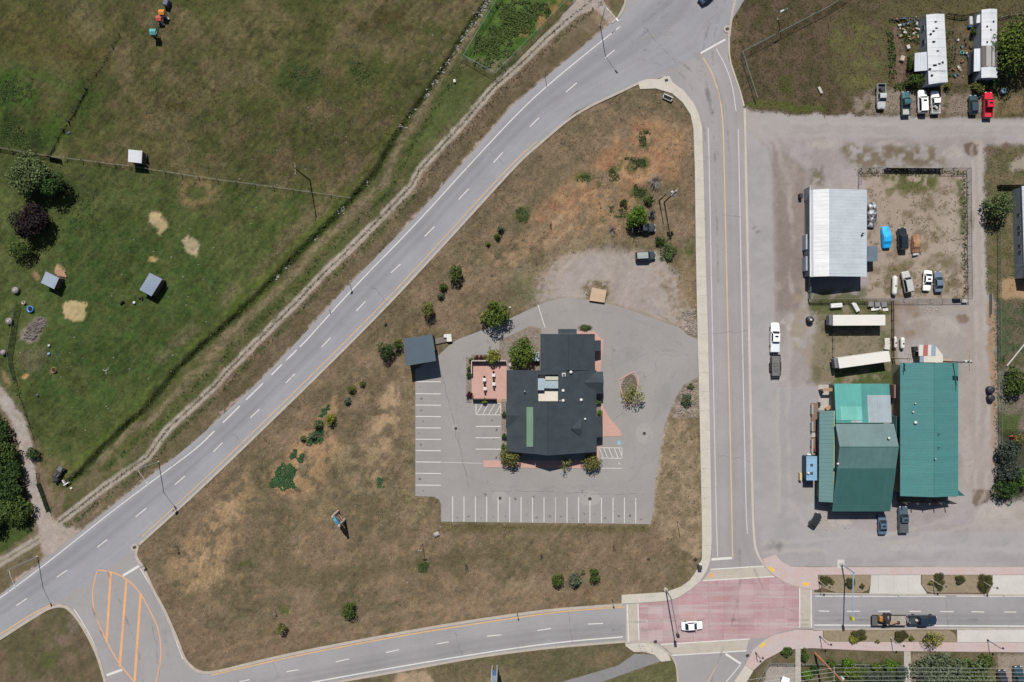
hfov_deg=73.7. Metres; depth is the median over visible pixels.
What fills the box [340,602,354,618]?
round shrub
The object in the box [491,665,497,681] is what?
road sign
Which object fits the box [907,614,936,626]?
dark pickup
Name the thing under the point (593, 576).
round shrub
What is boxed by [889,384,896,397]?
garden shed
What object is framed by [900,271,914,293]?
silver suv
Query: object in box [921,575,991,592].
planter
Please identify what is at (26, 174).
tree
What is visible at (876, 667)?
yard shrub
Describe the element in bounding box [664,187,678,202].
utility pole
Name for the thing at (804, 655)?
yard shrub
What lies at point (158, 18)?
play tower
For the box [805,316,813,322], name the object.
water tank
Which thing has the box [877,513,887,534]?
blue sedan
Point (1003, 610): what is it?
avenue
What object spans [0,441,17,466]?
tree
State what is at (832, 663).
yard shrub
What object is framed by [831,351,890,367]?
box trailer
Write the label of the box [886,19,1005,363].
home garden plants
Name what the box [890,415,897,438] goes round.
side annex
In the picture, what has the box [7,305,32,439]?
fence weeds
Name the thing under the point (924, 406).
green hall
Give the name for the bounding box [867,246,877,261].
lean to
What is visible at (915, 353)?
black bin
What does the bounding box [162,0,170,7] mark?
playhouse
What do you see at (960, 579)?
planter shrub
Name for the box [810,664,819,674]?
yard shrub
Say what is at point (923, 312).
lot rubble
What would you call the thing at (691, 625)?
white sedan
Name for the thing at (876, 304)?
grey crate
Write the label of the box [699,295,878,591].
walk joints
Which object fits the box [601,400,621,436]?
paving
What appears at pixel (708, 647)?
crosswalk
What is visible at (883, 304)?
grey crate
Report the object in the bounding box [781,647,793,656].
yard shrub
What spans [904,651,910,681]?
path
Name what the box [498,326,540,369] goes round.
flower bed
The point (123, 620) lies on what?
road marking
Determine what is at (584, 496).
drain patch
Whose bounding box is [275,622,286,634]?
round shrub
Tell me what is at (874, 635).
planter
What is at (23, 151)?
timber fence
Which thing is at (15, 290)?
stone post
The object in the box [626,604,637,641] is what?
crosswalk
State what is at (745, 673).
sidewalk
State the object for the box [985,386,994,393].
round bin
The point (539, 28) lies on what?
chain link fence
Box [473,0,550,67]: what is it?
pond plants
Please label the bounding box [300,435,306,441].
spruce
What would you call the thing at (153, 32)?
play tower
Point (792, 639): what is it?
sidewalk
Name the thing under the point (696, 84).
street
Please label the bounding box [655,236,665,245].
round shrub
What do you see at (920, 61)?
porch annex
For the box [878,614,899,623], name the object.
skid machine
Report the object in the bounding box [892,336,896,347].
gas tank
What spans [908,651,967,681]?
evergreen
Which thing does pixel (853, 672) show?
yard shrub
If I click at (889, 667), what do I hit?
yard shrub
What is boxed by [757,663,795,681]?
yard fence
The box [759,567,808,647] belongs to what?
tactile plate
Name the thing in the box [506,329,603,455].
restaurant
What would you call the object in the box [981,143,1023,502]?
alley grass
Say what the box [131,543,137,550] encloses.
kerb apron
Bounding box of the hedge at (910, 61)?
[907,53,913,69]
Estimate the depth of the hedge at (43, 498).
152.77 m
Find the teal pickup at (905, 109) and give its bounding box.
[899,91,911,115]
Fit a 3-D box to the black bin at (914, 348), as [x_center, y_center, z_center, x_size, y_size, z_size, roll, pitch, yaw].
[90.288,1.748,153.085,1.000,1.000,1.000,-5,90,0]
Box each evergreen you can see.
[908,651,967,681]
[945,657,996,681]
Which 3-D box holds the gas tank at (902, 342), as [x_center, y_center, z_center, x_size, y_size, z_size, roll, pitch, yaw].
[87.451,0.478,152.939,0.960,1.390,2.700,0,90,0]
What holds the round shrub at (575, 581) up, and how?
on the ground at (792, 156)
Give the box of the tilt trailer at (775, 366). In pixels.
[769,352,780,377]
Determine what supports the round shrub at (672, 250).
on the ground at (792, 156)
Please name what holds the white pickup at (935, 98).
on the ground at (792, 156)
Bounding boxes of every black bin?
[911,346,917,350]
[912,351,918,355]
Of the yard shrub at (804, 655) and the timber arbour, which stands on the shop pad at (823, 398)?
the timber arbour
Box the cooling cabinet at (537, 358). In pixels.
[531,352,538,360]
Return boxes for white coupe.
[921,270,932,290]
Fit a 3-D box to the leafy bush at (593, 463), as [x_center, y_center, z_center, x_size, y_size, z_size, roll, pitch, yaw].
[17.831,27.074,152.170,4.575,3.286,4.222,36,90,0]
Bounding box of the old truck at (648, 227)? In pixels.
[632,223,654,232]
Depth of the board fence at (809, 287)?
152.81 m
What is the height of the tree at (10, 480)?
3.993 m
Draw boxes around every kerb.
[0,0,1023,681]
[618,372,638,405]
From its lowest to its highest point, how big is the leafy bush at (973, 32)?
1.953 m
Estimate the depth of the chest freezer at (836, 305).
152.70 m
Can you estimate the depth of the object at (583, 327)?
153.16 m
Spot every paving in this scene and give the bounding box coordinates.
[484,442,598,467]
[577,331,602,371]
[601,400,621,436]
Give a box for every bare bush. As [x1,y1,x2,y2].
[609,226,616,235]
[646,172,663,188]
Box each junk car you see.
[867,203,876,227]
[910,234,920,255]
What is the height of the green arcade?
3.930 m
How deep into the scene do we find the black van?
152.21 m
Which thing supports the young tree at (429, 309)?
on the ground at (792, 156)
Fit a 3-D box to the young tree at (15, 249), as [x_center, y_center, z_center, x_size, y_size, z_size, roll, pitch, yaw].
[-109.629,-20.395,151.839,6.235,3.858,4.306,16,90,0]
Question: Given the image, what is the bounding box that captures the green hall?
[891,363,964,504]
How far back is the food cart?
150.80 m
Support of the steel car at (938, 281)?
on the ground at (792, 156)
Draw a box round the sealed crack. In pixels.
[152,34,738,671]
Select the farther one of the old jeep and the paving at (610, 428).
the paving at (610, 428)
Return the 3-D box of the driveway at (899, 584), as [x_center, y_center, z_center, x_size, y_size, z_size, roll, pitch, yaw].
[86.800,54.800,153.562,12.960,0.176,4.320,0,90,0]
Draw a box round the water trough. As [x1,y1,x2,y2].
[27,306,33,311]
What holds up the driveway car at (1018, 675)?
on the ground at (792, 156)
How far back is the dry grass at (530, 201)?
153.57 m
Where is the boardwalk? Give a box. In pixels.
[435,337,446,343]
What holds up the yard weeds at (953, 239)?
on the ground at (792, 156)
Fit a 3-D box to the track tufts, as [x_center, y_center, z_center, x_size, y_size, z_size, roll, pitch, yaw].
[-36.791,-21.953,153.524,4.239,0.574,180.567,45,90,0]
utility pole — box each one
[295,167,310,180]
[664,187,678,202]
[814,652,843,681]
[891,354,911,363]
[943,354,972,370]
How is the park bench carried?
on the ground at (792, 156)
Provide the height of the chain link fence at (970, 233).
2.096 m
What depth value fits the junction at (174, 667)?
153.58 m
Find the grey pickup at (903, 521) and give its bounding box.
[897,506,909,532]
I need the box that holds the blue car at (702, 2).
[698,0,707,4]
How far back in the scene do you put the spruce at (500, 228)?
153.02 m
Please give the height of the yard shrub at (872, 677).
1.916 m
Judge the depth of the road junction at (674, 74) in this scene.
153.58 m
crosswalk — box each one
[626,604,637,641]
[662,640,748,654]
[704,567,772,579]
[800,588,810,627]
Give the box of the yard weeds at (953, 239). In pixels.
[817,171,967,383]
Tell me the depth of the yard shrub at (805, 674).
152.51 m
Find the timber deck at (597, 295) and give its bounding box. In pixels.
[589,287,606,302]
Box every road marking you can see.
[0,26,1023,681]
[0,141,624,674]
[92,569,160,681]
[703,58,732,681]
[708,48,747,556]
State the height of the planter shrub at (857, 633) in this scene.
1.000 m
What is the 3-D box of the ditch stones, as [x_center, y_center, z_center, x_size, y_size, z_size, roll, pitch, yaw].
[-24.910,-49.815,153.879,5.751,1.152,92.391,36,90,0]
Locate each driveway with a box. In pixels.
[869,575,926,593]
[957,630,1023,641]
[988,575,1023,593]
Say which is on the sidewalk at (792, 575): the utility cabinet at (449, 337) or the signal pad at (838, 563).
the signal pad at (838, 563)
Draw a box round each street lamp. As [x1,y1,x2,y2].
[8,556,37,588]
[136,461,159,485]
[599,6,618,26]
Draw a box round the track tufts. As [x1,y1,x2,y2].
[59,0,590,520]
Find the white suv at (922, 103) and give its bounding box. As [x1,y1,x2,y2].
[916,90,928,113]
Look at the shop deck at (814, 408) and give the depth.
153.25 m
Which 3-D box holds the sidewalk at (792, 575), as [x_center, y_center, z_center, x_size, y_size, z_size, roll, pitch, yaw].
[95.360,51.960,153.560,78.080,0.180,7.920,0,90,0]
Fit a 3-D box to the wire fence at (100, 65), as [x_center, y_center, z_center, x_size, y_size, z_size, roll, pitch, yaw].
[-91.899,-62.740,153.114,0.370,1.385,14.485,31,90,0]
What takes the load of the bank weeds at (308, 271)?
on the ground at (792, 156)
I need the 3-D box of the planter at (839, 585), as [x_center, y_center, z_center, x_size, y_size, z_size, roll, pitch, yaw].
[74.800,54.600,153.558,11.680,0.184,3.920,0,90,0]
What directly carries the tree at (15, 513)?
on the ground at (792, 156)
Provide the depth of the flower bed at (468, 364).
153.54 m
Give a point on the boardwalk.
(440, 340)
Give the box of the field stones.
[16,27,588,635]
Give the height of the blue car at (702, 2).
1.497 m
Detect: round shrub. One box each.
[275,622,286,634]
[325,414,335,425]
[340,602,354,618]
[393,338,401,349]
[486,349,500,363]
[551,573,563,586]
[569,572,582,587]
[589,568,600,583]
[620,199,627,205]
[644,195,655,205]
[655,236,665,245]
[664,244,677,261]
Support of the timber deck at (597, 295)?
on the ground at (792, 156)
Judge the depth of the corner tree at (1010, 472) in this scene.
150.89 m
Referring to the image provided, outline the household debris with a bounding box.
[892,16,973,77]
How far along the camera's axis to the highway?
153.58 m
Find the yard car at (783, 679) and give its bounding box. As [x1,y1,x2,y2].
[780,676,789,681]
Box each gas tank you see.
[891,276,897,295]
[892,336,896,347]
[899,337,904,348]
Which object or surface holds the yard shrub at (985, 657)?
on the ground at (792, 156)
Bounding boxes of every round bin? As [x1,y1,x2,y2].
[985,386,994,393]
[986,394,994,401]
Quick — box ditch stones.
[275,0,490,281]
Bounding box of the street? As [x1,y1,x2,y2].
[673,43,763,568]
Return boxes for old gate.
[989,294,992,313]
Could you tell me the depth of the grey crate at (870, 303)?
152.80 m
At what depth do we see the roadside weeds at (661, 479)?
153.54 m
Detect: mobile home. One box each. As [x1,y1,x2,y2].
[919,14,947,88]
[968,9,997,81]
[1012,186,1023,278]
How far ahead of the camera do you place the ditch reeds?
153.93 m
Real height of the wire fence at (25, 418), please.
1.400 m
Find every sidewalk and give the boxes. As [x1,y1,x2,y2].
[621,76,711,603]
[734,665,752,681]
[745,629,1023,669]
[762,555,1023,589]
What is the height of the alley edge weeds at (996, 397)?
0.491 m
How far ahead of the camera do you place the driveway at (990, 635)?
153.47 m
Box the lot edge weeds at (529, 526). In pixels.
[415,496,637,528]
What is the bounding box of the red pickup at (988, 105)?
[981,92,994,118]
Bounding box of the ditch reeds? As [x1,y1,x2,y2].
[66,0,487,485]
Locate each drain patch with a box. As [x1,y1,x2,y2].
[452,424,458,430]
[492,491,507,503]
[579,491,600,505]
[636,423,652,443]
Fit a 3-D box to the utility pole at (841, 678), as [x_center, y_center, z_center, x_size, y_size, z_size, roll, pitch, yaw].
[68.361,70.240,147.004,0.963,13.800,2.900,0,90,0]
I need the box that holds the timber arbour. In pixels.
[821,388,832,390]
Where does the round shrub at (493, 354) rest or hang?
on the flower bed
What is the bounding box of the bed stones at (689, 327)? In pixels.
[465,310,697,449]
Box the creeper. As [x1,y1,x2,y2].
[269,404,384,490]
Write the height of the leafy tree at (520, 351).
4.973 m
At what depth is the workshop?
149.37 m
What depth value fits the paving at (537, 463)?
153.52 m
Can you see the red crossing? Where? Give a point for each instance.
(749, 608)
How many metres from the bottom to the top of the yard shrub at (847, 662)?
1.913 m
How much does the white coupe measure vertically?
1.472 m
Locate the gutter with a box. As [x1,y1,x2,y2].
[728,36,806,588]
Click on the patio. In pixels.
(481, 369)
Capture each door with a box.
[804,186,809,200]
[804,241,809,254]
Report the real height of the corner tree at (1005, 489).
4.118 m
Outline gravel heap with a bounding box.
[23,317,47,339]
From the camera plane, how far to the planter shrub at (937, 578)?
152.83 m
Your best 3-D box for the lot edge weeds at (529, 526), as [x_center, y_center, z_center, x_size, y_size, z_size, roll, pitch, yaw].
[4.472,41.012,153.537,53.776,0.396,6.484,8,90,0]
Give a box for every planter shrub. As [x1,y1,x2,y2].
[820,575,831,584]
[846,577,855,588]
[849,635,859,643]
[851,629,866,641]
[895,630,909,642]
[934,572,944,589]
[955,575,965,584]
[978,574,993,592]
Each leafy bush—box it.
[499,445,521,466]
[580,453,602,471]
[878,309,886,315]
[904,72,925,87]
[945,81,952,87]
[971,26,976,34]
[972,81,988,93]
[988,77,999,88]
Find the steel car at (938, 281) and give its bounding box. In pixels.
[932,271,943,291]
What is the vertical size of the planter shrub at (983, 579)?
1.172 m
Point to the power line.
(844, 676)
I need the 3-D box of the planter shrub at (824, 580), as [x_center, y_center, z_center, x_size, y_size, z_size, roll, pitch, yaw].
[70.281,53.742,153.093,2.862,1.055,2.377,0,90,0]
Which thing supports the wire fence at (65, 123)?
on the ground at (792, 156)
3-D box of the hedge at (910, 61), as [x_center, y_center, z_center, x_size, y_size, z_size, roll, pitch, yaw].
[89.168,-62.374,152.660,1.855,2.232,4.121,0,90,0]
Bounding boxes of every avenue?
[187,604,624,681]
[814,594,1023,628]
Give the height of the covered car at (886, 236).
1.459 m
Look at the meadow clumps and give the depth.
153.50 m
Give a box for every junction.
[53,551,202,681]
[618,0,727,81]
[625,560,813,681]
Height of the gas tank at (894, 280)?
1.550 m
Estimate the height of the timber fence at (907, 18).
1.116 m
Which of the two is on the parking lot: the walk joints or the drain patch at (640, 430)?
the drain patch at (640, 430)
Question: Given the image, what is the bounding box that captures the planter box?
[967,16,972,24]
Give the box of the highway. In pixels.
[0,0,743,636]
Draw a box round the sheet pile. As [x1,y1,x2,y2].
[871,307,887,310]
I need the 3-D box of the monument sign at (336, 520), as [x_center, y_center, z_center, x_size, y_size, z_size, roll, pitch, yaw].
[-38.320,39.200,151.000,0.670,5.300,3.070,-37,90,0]
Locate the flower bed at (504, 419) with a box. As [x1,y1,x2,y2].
[501,401,506,457]
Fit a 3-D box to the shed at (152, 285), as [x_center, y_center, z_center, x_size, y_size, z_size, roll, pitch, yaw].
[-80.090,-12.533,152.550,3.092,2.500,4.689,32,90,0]
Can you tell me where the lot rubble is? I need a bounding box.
[818,301,940,530]
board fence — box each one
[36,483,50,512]
[808,277,810,298]
[884,168,943,169]
[997,184,1023,185]
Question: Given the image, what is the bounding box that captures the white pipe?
[1006,344,1023,365]
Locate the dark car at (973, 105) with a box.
[967,95,978,114]
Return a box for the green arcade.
[816,411,834,501]
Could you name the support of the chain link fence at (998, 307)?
on the ground at (792, 156)
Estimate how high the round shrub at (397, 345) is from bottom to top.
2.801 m
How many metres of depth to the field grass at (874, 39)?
153.56 m
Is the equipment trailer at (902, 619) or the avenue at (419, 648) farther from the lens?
the avenue at (419, 648)
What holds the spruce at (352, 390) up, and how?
on the ground at (792, 156)
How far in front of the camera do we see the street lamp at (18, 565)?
147.25 m
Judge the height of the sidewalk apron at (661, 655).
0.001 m
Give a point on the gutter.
(749, 348)
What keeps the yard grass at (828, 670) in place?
on the ground at (792, 156)
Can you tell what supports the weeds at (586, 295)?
on the ground at (792, 156)
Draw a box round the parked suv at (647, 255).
[635,250,655,260]
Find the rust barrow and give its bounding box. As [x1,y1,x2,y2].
[899,55,905,61]
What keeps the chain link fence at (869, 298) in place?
on the ground at (792, 156)
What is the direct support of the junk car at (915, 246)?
on the ground at (792, 156)
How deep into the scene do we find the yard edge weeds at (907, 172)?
153.48 m
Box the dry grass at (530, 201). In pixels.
[126,69,703,681]
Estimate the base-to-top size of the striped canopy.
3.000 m
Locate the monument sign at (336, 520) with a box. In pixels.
[331,510,345,526]
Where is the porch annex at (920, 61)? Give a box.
[909,52,926,74]
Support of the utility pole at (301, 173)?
on the ground at (792, 156)
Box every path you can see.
[795,649,800,681]
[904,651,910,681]
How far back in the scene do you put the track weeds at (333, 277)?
153.44 m
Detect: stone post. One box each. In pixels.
[0,350,6,354]
[5,318,12,323]
[11,287,19,293]
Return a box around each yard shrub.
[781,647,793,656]
[801,647,809,661]
[802,669,813,680]
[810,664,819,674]
[826,659,836,667]
[842,658,854,667]
[842,666,864,679]
[865,673,880,681]
[870,663,882,672]
[881,672,893,681]
[884,659,897,671]
[896,666,907,681]
[978,653,993,669]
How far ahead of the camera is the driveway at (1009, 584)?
153.47 m
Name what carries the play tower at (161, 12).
on the ground at (792, 156)
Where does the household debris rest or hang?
on the ground at (792, 156)
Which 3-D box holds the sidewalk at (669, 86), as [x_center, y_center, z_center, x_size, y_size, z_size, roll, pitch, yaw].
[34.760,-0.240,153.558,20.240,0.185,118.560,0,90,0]
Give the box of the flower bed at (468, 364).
[466,357,470,402]
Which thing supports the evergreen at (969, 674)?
on the ground at (792, 156)
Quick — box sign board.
[798,472,801,480]
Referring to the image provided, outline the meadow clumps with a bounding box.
[0,62,380,233]
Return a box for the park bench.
[662,93,672,101]
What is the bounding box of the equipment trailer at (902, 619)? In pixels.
[872,613,910,626]
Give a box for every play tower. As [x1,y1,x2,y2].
[149,29,159,37]
[155,15,164,24]
[158,9,169,19]
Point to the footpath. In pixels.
(634, 662)
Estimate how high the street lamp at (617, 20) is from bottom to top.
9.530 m
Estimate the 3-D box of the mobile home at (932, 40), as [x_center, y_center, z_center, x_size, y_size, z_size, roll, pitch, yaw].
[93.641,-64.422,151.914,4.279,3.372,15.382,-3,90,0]
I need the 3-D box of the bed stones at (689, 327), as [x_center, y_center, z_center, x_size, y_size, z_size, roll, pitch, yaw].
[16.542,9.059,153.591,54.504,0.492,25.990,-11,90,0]
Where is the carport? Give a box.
[404,335,437,365]
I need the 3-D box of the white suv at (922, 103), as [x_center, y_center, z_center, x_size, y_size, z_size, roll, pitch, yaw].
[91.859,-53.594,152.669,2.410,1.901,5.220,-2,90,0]
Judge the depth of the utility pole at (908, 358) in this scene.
146.81 m
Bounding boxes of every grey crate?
[867,301,873,306]
[874,301,879,306]
[880,302,886,306]
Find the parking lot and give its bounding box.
[415,298,697,523]
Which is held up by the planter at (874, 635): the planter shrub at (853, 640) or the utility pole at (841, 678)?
the planter shrub at (853, 640)
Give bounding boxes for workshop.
[804,186,866,276]
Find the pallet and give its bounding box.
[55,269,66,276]
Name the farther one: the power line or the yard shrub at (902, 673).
the yard shrub at (902, 673)
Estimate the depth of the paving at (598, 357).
153.51 m
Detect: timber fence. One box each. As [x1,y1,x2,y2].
[0,147,46,155]
[889,17,922,19]
[891,310,894,363]
[946,12,978,17]
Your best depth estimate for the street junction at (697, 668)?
153.57 m
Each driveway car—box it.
[996,669,1008,681]
[1011,665,1023,681]
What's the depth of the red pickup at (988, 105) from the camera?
152.59 m
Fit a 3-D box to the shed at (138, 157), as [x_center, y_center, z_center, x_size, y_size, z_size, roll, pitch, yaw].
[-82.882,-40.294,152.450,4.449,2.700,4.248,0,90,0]
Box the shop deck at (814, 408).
[811,403,817,454]
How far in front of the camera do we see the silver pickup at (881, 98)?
152.58 m
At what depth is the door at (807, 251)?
151.22 m
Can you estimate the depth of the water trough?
153.32 m
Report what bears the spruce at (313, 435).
on the ground at (792, 156)
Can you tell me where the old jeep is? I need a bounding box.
[52,465,65,482]
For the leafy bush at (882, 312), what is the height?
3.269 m
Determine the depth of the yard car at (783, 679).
152.85 m
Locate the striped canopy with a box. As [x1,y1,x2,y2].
[919,345,942,361]
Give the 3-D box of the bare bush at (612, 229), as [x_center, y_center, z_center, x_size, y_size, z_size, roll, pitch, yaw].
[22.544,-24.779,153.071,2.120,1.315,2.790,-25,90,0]
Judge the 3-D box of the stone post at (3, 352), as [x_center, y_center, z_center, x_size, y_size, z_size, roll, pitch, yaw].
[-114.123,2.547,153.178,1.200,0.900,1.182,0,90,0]
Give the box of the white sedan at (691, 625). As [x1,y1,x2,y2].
[681,620,702,630]
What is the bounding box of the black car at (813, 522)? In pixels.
[808,512,821,528]
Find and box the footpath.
[564,654,659,681]
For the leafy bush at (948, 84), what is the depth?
152.65 m
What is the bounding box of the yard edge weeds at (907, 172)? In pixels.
[855,166,968,296]
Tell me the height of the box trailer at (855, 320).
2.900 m
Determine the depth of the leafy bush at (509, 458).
151.15 m
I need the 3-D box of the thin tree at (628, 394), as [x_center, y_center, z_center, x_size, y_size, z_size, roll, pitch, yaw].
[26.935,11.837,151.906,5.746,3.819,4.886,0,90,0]
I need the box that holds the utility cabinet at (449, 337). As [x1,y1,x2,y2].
[444,334,451,341]
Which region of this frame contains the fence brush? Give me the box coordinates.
[49,90,85,155]
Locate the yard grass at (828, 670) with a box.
[747,646,1021,681]
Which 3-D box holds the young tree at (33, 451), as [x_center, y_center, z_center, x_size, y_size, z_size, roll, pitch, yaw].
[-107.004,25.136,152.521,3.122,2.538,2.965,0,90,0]
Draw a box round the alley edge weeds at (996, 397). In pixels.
[993,304,998,494]
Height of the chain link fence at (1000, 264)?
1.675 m
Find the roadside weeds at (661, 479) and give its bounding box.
[654,385,701,560]
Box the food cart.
[802,455,816,479]
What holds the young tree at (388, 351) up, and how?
on the ground at (792, 156)
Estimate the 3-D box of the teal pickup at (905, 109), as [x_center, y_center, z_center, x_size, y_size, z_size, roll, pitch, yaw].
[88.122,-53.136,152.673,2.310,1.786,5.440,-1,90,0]
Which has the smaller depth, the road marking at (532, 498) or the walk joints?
the walk joints
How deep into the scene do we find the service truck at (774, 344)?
152.37 m
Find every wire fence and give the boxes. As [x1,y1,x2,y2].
[15,394,34,438]
[46,88,86,155]
[47,155,350,198]
[83,33,119,88]
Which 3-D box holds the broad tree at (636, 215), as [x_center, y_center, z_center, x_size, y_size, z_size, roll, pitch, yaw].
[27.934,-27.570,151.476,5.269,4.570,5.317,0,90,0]
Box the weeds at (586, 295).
[398,91,706,609]
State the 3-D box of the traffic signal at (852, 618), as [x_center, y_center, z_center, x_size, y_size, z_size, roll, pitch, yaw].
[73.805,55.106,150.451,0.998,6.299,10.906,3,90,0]
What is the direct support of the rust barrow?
on the ground at (792, 156)
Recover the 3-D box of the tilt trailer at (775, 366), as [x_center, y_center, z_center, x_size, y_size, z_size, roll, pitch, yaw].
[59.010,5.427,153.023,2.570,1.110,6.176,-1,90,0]
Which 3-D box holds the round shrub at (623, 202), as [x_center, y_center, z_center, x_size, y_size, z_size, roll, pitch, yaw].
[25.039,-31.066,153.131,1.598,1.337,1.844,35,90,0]
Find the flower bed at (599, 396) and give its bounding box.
[596,394,601,415]
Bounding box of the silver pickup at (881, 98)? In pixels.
[875,84,886,109]
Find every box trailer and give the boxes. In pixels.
[826,315,884,325]
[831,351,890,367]
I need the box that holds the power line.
[736,668,1023,681]
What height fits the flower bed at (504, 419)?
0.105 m
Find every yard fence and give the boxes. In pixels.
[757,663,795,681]
[801,663,905,667]
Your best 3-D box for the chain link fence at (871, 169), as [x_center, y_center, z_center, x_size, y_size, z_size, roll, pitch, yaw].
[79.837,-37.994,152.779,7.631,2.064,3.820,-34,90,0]
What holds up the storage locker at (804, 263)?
on the ground at (792, 156)
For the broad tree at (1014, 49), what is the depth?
148.41 m
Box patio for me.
[472,361,505,398]
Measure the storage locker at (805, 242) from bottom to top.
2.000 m
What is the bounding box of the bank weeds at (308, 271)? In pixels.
[106,59,466,469]
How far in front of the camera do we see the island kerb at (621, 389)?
153.45 m
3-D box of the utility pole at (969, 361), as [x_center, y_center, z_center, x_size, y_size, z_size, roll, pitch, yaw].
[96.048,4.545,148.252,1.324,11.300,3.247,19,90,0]
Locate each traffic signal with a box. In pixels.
[663,587,679,638]
[840,562,854,621]
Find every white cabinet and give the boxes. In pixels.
[883,338,889,343]
[883,344,889,349]
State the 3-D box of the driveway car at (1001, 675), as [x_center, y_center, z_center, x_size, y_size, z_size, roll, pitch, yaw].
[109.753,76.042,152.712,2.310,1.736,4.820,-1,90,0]
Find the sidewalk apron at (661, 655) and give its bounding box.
[625,642,670,661]
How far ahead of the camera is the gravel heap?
153.44 m
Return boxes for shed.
[41,272,63,288]
[128,149,149,167]
[140,273,165,295]
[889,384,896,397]
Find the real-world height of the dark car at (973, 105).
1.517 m
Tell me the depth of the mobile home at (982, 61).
150.54 m
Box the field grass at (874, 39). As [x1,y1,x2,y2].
[731,0,1023,117]
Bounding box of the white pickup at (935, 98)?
[929,91,940,114]
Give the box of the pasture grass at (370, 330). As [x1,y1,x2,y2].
[0,0,512,562]
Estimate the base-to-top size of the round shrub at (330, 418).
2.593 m
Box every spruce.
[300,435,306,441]
[309,431,318,440]
[313,419,324,429]
[344,397,352,404]
[347,384,356,393]
[359,381,366,387]
[437,292,444,299]
[439,283,447,291]
[494,234,500,240]
[497,225,503,232]
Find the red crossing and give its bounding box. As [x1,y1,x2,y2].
[639,577,798,643]
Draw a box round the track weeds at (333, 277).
[65,1,602,527]
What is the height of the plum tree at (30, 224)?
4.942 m
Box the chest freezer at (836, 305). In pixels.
[829,303,842,307]
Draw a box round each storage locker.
[802,234,807,250]
[802,256,807,271]
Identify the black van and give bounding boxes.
[896,228,908,249]
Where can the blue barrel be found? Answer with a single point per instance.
(1002, 90)
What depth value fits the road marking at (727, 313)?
153.57 m
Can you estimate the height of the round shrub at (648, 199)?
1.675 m
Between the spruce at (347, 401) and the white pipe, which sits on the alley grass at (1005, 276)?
the white pipe
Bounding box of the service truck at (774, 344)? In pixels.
[769,323,780,352]
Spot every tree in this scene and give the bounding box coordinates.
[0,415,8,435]
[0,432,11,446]
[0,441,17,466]
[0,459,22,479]
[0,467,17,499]
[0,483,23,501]
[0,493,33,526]
[4,150,51,199]
[4,239,32,258]
[7,200,49,239]
[25,447,38,459]
[34,169,68,195]
[376,342,393,360]
[421,301,434,319]
[449,264,461,283]
[479,300,511,329]
[507,335,538,369]
[561,456,570,470]
[621,384,644,404]
[626,204,649,227]
[923,631,943,646]
[981,191,1015,218]
[991,12,1023,75]
[992,479,1020,499]
[994,458,1023,481]
[996,439,1020,460]
[1004,365,1023,397]
[1012,468,1023,486]
[1013,433,1023,445]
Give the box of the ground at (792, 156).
[0,0,1023,681]
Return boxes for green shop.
[827,384,898,510]
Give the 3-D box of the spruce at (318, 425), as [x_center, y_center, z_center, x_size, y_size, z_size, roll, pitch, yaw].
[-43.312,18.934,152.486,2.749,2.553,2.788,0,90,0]
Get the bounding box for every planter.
[620,374,636,401]
[819,575,870,592]
[823,630,956,641]
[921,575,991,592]
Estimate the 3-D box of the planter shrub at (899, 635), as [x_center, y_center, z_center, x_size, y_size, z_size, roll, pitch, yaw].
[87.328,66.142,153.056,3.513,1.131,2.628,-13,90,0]
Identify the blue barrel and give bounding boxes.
[999,88,1006,93]
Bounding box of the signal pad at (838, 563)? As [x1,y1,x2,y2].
[837,560,843,567]
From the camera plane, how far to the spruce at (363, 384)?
153.16 m
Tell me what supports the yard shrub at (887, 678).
on the ground at (792, 156)
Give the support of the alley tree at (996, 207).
on the ground at (792, 156)
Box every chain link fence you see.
[6,304,19,384]
[462,0,497,74]
[495,0,567,75]
[740,0,838,100]
[811,298,970,299]
[858,167,888,185]
[954,168,972,299]
[997,226,1001,297]
[997,302,1002,502]
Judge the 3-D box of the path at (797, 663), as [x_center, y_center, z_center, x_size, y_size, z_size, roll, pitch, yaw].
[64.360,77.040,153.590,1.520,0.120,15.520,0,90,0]
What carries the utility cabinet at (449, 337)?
on the ground at (792, 156)
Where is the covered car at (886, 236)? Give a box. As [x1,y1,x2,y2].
[880,226,891,248]
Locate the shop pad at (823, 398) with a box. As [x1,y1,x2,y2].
[818,385,828,409]
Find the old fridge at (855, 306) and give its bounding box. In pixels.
[851,302,859,311]
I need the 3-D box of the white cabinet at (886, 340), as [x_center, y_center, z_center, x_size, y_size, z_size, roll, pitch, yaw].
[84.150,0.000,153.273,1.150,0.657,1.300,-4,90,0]
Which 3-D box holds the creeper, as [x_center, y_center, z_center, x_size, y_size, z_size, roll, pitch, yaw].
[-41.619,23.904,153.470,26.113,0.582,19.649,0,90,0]

